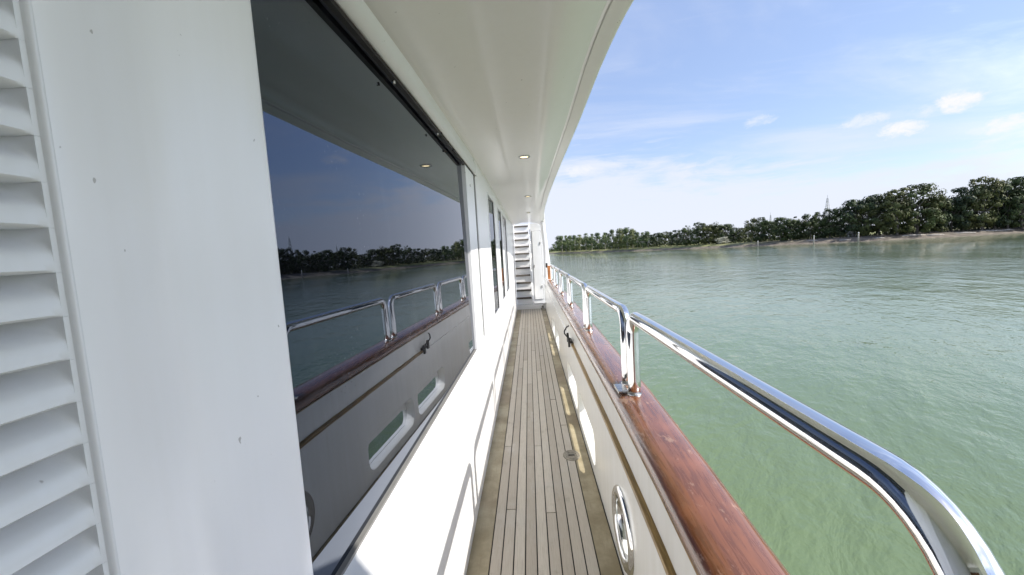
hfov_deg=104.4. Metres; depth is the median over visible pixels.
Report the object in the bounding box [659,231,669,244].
airy tree
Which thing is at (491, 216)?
side window
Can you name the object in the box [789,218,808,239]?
broadleaf tree
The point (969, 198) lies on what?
airy tree
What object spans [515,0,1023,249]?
sky
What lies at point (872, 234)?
undergrowth
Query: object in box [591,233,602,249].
slender tree
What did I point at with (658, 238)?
airy tree
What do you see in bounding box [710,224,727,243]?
airy tree
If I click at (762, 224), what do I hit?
broadleaf tree
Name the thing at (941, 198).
broadleaf tree
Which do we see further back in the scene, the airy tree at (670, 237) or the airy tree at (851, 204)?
the airy tree at (670, 237)
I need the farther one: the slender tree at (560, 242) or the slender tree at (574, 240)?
the slender tree at (560, 242)
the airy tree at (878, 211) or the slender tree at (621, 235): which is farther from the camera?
the slender tree at (621, 235)
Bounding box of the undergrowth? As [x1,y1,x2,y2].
[548,218,1019,251]
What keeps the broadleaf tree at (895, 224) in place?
on the bank
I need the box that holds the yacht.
[0,0,1005,574]
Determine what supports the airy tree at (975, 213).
on the bank
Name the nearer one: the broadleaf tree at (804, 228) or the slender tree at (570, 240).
the broadleaf tree at (804, 228)
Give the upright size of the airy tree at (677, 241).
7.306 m
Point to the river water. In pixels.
(910, 351)
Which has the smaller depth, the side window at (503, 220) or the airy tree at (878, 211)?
the side window at (503, 220)
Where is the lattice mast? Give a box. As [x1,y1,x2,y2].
[825,195,830,221]
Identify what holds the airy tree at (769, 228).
on the bank
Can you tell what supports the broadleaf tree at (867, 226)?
on the bank
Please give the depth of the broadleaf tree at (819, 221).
129.70 m
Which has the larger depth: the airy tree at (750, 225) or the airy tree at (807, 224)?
the airy tree at (750, 225)
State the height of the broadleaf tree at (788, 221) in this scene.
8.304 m
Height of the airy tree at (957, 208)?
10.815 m
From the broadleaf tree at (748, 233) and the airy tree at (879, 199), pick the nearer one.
the airy tree at (879, 199)
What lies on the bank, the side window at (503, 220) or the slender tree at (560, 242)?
the slender tree at (560, 242)
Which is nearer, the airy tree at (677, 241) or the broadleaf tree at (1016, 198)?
the broadleaf tree at (1016, 198)
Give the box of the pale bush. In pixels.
[715,237,730,243]
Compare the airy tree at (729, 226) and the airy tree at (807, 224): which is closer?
the airy tree at (807, 224)
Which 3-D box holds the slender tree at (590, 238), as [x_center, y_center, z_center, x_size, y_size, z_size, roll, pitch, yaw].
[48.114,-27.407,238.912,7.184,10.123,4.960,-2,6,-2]
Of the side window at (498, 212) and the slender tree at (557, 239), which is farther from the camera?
the slender tree at (557, 239)
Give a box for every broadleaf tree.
[679,225,692,245]
[688,222,707,244]
[698,221,719,244]
[744,226,755,240]
[750,217,768,241]
[768,217,793,240]
[776,216,803,240]
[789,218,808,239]
[810,212,827,238]
[818,208,841,237]
[851,197,883,235]
[867,187,919,234]
[886,183,946,233]
[898,198,920,231]
[914,188,953,232]
[958,175,1009,229]
[990,184,1023,228]
[999,176,1023,228]
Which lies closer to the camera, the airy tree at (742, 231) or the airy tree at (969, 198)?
the airy tree at (969, 198)
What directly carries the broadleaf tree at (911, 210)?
on the bank
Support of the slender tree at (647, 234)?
on the bank
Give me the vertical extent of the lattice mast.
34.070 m
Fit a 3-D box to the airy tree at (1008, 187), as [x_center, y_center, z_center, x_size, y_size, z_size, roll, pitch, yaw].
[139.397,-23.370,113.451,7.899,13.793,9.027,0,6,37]
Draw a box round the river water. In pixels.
[549,233,1023,574]
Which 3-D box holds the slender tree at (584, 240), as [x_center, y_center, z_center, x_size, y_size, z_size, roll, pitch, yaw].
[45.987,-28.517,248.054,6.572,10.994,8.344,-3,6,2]
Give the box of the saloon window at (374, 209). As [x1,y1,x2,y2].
[250,0,483,574]
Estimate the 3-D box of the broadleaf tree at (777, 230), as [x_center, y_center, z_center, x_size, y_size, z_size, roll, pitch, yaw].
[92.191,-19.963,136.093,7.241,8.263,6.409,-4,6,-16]
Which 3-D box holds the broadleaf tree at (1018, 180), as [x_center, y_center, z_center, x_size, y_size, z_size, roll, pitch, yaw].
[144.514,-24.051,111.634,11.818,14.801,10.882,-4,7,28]
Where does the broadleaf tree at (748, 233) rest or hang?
on the bank
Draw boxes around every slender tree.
[554,236,562,251]
[556,236,565,251]
[562,235,569,249]
[566,235,572,250]
[570,235,576,250]
[575,234,584,250]
[580,233,589,248]
[586,234,596,247]
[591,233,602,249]
[600,232,609,249]
[606,229,616,247]
[613,228,621,248]
[617,229,628,247]
[621,227,631,248]
[627,228,635,247]
[632,232,641,247]
[638,232,649,247]
[641,231,655,246]
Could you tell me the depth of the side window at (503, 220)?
6.81 m
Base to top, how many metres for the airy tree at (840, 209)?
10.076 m
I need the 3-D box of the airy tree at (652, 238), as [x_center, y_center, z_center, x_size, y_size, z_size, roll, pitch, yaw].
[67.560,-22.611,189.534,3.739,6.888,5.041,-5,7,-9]
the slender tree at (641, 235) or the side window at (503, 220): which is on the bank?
the slender tree at (641, 235)
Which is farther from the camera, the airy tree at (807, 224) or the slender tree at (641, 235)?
the slender tree at (641, 235)
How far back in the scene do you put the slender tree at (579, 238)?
256.40 m
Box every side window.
[487,192,499,318]
[497,206,505,301]
[502,214,509,293]
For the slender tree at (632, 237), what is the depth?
199.27 m
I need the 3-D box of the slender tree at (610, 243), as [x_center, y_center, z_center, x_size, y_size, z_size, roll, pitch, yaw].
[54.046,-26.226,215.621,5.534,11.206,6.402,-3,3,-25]
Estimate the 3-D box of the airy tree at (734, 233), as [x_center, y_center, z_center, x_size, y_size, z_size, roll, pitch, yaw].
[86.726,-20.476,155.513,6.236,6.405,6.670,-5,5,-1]
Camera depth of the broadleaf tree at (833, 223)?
127.67 m
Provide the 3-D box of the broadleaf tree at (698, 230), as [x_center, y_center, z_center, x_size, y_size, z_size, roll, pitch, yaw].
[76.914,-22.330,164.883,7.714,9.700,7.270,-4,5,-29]
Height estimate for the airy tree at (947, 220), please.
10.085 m
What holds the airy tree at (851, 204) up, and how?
on the bank
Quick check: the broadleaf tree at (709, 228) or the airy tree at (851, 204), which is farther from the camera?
the broadleaf tree at (709, 228)
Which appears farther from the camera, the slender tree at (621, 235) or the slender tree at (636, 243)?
the slender tree at (621, 235)
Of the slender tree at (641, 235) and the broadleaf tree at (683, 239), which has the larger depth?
the slender tree at (641, 235)
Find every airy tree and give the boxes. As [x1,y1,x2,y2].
[649,233,656,246]
[655,232,663,245]
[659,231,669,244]
[668,232,676,245]
[671,230,681,245]
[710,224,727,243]
[719,224,734,240]
[725,227,740,242]
[735,228,746,241]
[741,217,758,241]
[759,220,781,239]
[801,213,821,238]
[826,206,851,237]
[838,199,873,236]
[861,194,902,234]
[862,203,898,234]
[921,198,959,230]
[938,195,969,231]
[947,185,986,230]
[956,184,990,227]
[985,181,1023,228]
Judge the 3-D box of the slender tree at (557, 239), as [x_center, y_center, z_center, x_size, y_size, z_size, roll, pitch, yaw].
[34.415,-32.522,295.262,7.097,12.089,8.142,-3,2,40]
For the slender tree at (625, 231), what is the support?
on the bank
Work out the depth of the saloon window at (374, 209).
1.08 m
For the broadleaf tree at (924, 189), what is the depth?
113.36 m
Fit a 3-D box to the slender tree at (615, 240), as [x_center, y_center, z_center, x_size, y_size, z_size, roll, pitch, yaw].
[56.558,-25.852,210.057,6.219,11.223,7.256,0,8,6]
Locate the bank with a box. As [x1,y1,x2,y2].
[549,227,1023,253]
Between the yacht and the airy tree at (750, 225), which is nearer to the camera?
the yacht
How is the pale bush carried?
on the bank
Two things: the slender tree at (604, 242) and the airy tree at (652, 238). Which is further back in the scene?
the slender tree at (604, 242)
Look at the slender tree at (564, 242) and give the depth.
279.13 m
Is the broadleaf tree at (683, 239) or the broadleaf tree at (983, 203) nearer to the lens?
the broadleaf tree at (983, 203)

